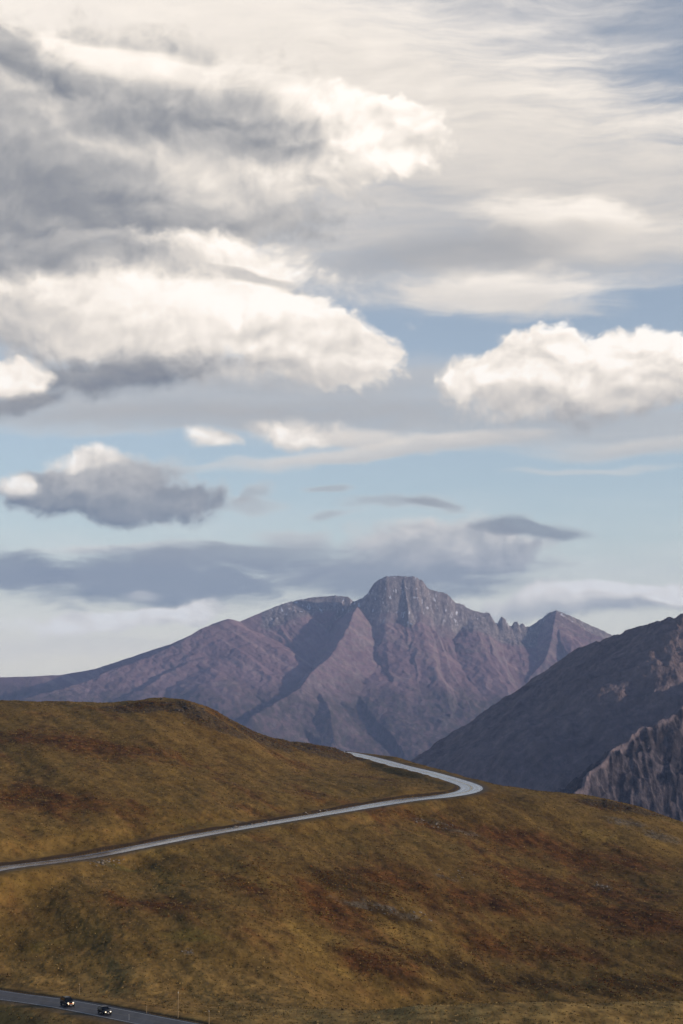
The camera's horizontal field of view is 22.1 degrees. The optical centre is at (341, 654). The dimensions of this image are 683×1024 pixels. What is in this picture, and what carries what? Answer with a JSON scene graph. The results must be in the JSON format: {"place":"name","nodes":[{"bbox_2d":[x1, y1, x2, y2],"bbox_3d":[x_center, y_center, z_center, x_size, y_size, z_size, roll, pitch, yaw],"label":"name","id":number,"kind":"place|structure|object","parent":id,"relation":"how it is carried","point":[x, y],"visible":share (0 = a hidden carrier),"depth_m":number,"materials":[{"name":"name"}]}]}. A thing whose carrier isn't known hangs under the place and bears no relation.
{"place":"outdoors","nodes":[
{"label":"outdoors","id":0,"kind":"place"},
{"bbox_2d":[0,990,199,1023],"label":"road","id":1,"kind":"structure","parent":0,"point":[125,1015],"depth_m":357.54,"materials":[{"name":"grey asphalt"}]},
{"bbox_2d":[60,996,74,1006],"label":"suv","id":2,"kind":"object","parent":1,"relation":"on","point":[66,1000],"visible":1,"depth_m":363.39,"materials":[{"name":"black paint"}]},
{"bbox_2d":[97,1005,111,1014],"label":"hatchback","id":3,"kind":"object","parent":1,"relation":"on","point":[103,1009],"visible":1,"depth_m":350.69,"materials":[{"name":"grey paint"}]},
{"bbox_2d":[0,751,483,870],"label":"road","id":4,"kind":"structure","parent":0,"point":[466,787],"depth_m":677.54,"materials":[{"name":"grey asphalt"}]},
{"bbox_2d":[0,576,611,760],"bbox_3d":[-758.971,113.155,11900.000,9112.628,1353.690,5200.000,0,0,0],"label":"mountain","id":5,"kind":"structure","parent":0,"point":[408,668],"depth_m":11723.31,"materials":[{"name":"grey stone"}]},
{"bbox_2d":[0,697,682,1023],"bbox_3d":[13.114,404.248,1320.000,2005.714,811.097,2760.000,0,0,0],"label":"ground","id":6,"kind":"structure","parent":0,"point":[103,967],"depth_m":554.11,"materials":[{"name":"brown plant"}]},
{"bbox_2d":[0,700,682,1021],"bbox_3d":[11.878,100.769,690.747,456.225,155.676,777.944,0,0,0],"label":"shrubs","id":7,"kind":"object","parent":6,"relation":"on","point":[345,883],"visible":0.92,"depth_m":566.70,"materials":[{"name":"brown plant"}]},
{"bbox_2d":[0,0,682,676],"label":"sky","id":8,"kind":"structure","parent":0,"point":[299,299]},
{"bbox_2d":[411,613,682,821],"bbox_3d":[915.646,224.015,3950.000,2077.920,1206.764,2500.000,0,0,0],"label":"mountain","id":9,"kind":"structure","parent":0,"point":[603,718],"depth_m":3473.22,"materials":[{"name":"grey stone"}]}
]}

